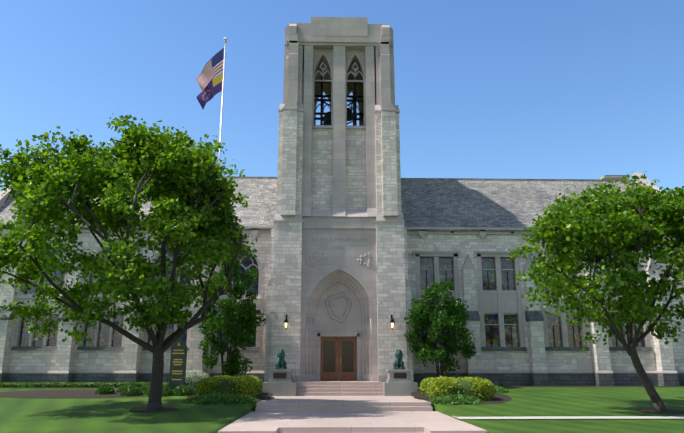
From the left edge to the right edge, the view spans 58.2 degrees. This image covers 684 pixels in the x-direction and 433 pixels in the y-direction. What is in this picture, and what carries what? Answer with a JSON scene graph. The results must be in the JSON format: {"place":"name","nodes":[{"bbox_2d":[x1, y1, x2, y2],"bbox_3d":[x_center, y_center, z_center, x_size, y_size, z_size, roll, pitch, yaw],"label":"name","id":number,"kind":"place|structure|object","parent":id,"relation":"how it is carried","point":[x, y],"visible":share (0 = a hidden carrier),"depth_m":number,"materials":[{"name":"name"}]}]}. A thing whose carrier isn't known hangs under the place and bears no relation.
{"place":"outdoors","nodes":[
{"label":"outdoors","id":0,"kind":"place"},
{"bbox_2d":[0,387,683,432],"bbox_3d":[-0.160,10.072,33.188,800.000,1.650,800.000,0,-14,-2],"label":"lawn","id":1,"kind":"structure","parent":0,"point":[66,415],"depth_m":21.88,"materials":[{"name":"green plant"}]},
{"bbox_2d":[0,108,256,409],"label":"maple","id":2,"kind":"object","parent":1,"relation":"on","point":[128,164],"depth_m":23.05,"materials":[{"name":"green plant"}]},
{"bbox_2d":[116,382,140,392],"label":"bed shrub leaves","id":3,"kind":"object","parent":1,"relation":"on","point":[122,386],"depth_m":29.47,"materials":[{"name":"green plant"}]},
{"bbox_2d":[0,176,276,383],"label":"building wing","id":4,"kind":"structure","parent":1,"relation":"on","point":[107,353],"depth_m":35.73,"materials":[{"name":"stone"}]},
{"bbox_2d":[141,382,150,393],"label":"bed shrub leaves","id":5,"kind":"object","parent":1,"relation":"on","point":[144,386],"depth_m":28.69,"materials":[{"name":"green plant"}]},
{"bbox_2d":[169,337,186,390],"bbox_3d":[-8.067,7.319,30.247,0.900,2.720,0.240,-2,-14,6],"label":"banner sign","id":6,"kind":"object","parent":1,"relation":"on","point":[177,372],"visible":0.92,"depth_m":30.19,"materials":[{"name":"grey"}]},
{"bbox_2d":[207,37,227,376],"bbox_3d":[-7.030,-0.850,34.668,0.312,20.536,0.320,0,-14,-2],"label":"flag pole","id":7,"kind":"object","parent":1,"relation":"on","point":[219,156],"visible":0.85,"depth_m":35.66,"materials":[{"name":"white metal"}]},
{"bbox_2d":[196,72,222,108],"bbox_3d":[-7.814,-7.438,36.282,1.468,2.469,0.207,0,-14,-2],"label":"flag","id":8,"kind":"object","parent":7,"relation":"attached to","point":[213,88],"visible":0.98,"depth_m":36.30,"materials":[{"name":"purple fabric"}]},
{"bbox_2d":[196,48,223,92],"bbox_3d":[-7.868,-8.719,36.596,1.576,3.032,0.250,0,-14,-2],"label":"american flag","id":9,"kind":"object","parent":7,"relation":"attached to","point":[212,68],"visible":1,"depth_m":36.61,"materials":[{"name":"multicoloured fabric"}]},
{"bbox_2d":[182,393,260,407],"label":"plants","id":10,"kind":"object","parent":1,"relation":"on","point":[240,399],"depth_m":24.94,"materials":[{"name":"green plant"}]},
{"bbox_2d":[194,375,262,396],"bbox_3d":[-5.006,7.724,27.699,2.830,1.170,3.937,0,-14,-2],"label":"hedge","id":11,"kind":"object","parent":1,"relation":"on","point":[250,382],"depth_m":26.14,"materials":[{"name":"green plant"}]},
{"bbox_2d":[198,249,266,378],"bbox_3d":[-5.974,5.616,33.456,3.864,7.640,3.745,0,-14,-2],"label":"tree","id":12,"kind":"object","parent":1,"relation":"on","point":[246,316],"depth_m":32.87,"materials":[{"name":"green plant"}]},
{"bbox_2d":[264,17,413,381],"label":"tower building","id":13,"kind":"structure","parent":1,"relation":"on","point":[338,177],"depth_m":35.98,"materials":[{"name":"stone"}]},
{"bbox_2d":[284,315,287,329],"bbox_3d":[-3.083,5.844,33.944,0.269,0.880,0.404,0,-14,-2],"label":"wall lantern","id":14,"kind":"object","parent":13,"relation":"attached to","point":[286,323],"depth_m":33.77,"materials":[{"name":"white glass"}]},
{"bbox_2d":[320,336,356,380],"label":"entrance doors","id":15,"kind":"structure","parent":13,"relation":"attached to","point":[347,359],"depth_m":34.94,"materials":[{"name":"brown wood"}]},
{"bbox_2d":[312,238,365,240],"bbox_3d":[-0.173,1.341,35.653,3.122,0.189,0.008,0,-14,-2],"label":"inscription","id":16,"kind":"object","parent":13,"relation":"attached to","point":[349,239],"visible":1,"depth_m":35.66,"materials":[{"name":"grey stone"}]},
{"bbox_2d":[390,315,394,329],"bbox_3d":[2.775,5.883,34.098,0.269,0.880,0.404,0,-14,-2],"label":"wall lantern","id":17,"kind":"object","parent":13,"relation":"attached to","point":[392,322],"depth_m":33.93,"materials":[{"name":"white glass"}]},
{"bbox_2d":[0,386,683,413],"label":"mulch beds","id":18,"kind":"object","parent":1,"relation":"on","point":[497,398],"depth_m":27.81,"materials":[{"name":"brown soil"}]},
{"bbox_2d":[0,382,168,387],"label":"ground cover strip","id":19,"kind":"object","parent":18,"relation":"on","point":[53,384],"visible":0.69,"depth_m":32.97,"materials":[{"name":"green plant"}]},
{"bbox_2d":[94,384,115,394],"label":"bed shrub leaves","id":20,"kind":"object","parent":18,"relation":"on","point":[103,388],"depth_m":28.40,"materials":[{"name":"green plant"}]},
{"bbox_2d":[119,385,142,395],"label":"bed shrub leaves","id":21,"kind":"object","parent":18,"relation":"on","point":[136,391],"depth_m":27.84,"materials":[{"name":"green plant"}]},
{"bbox_2d":[145,386,173,396],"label":"bed shrub leaves","id":22,"kind":"object","parent":18,"relation":"on","point":[167,388],"depth_m":27.85,"materials":[{"name":"green plant"}]},
{"bbox_2d":[171,385,195,395],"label":"bed shrub leaves","id":23,"kind":"object","parent":18,"relation":"on","point":[187,388],"depth_m":28.08,"materials":[{"name":"green plant"}]},
{"bbox_2d":[185,369,207,387],"bbox_3d":[-7.545,8.855,30.915,2.425,2.316,2.113,0,-14,-2],"label":"spirea shrub","id":24,"kind":"object","parent":18,"relation":"on","point":[194,373],"depth_m":30.73,"materials":[{"name":"white plant"}]},
{"bbox_2d":[404,280,475,376],"bbox_3d":[5.264,6.487,33.563,3.912,6.003,3.560,0,-14,-2],"label":"tree","id":25,"kind":"object","parent":1,"relation":"on","point":[420,313],"depth_m":33.20,"materials":[{"name":"green plant"}]},
{"bbox_2d":[427,393,484,407],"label":"plants","id":26,"kind":"object","parent":1,"relation":"on","point":[442,399],"depth_m":24.94,"materials":[{"name":"green plant"}]},
{"bbox_2d":[420,375,495,400],"bbox_3d":[5.120,7.777,27.772,2.963,1.143,4.142,0,-14,-2],"label":"hedge","id":27,"kind":"object","parent":1,"relation":"on","point":[436,384],"depth_m":26.11,"materials":[{"name":"plant"}]},
{"bbox_2d":[494,384,509,393],"bbox_3d":[7.231,8.753,30.215,2.108,1.020,2.335,0,-14,-2],"label":"shrub","id":28,"kind":"object","parent":1,"relation":"on","point":[500,389],"depth_m":29.65,"materials":[{"name":"green plant"}]},
{"bbox_2d":[401,173,683,385],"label":"building wing","id":29,"kind":"structure","parent":1,"relation":"on","point":[464,235],"depth_m":36.90,"materials":[{"name":"stone"}]},
{"bbox_2d":[505,171,683,410],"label":"maple","id":30,"kind":"object","parent":1,"relation":"on","point":[578,230],"depth_m":22.60,"materials":[{"name":"green plant"}]},
{"bbox_2d":[0,0,683,194],"label":"sky","id":31,"kind":"structure","parent":0,"point":[485,89],"materials":[{"name":"blue"}]},
{"bbox_2d":[218,369,486,432],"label":"walkway with steps","id":32,"kind":"structure","parent":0,"point":[391,404],"depth_m":24.20,"materials":[{"name":"concrete"}]},
{"bbox_2d":[275,349,286,368],"bbox_3d":[-3.108,7.328,31.563,0.615,1.015,0.890,0,-14,-2],"label":"lion statue","id":33,"kind":"object","parent":32,"relation":"on","point":[281,363],"visible":1,"depth_m":31.33,"materials":[{"name":"teal metal"}]},
{"bbox_2d":[393,349,404,368],"bbox_3d":[2.950,7.368,31.723,0.615,1.015,0.890,0,-14,-2],"label":"lion statue","id":34,"kind":"object","parent":32,"relation":"on","point":[398,363],"visible":1,"depth_m":31.49,"materials":[{"name":"teal metal"}]},
{"bbox_2d":[453,416,683,418],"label":"sidewalk","id":35,"kind":"structure","parent":0,"point":[604,417],"depth_m":20.52,"materials":[{"name":"concrete"}]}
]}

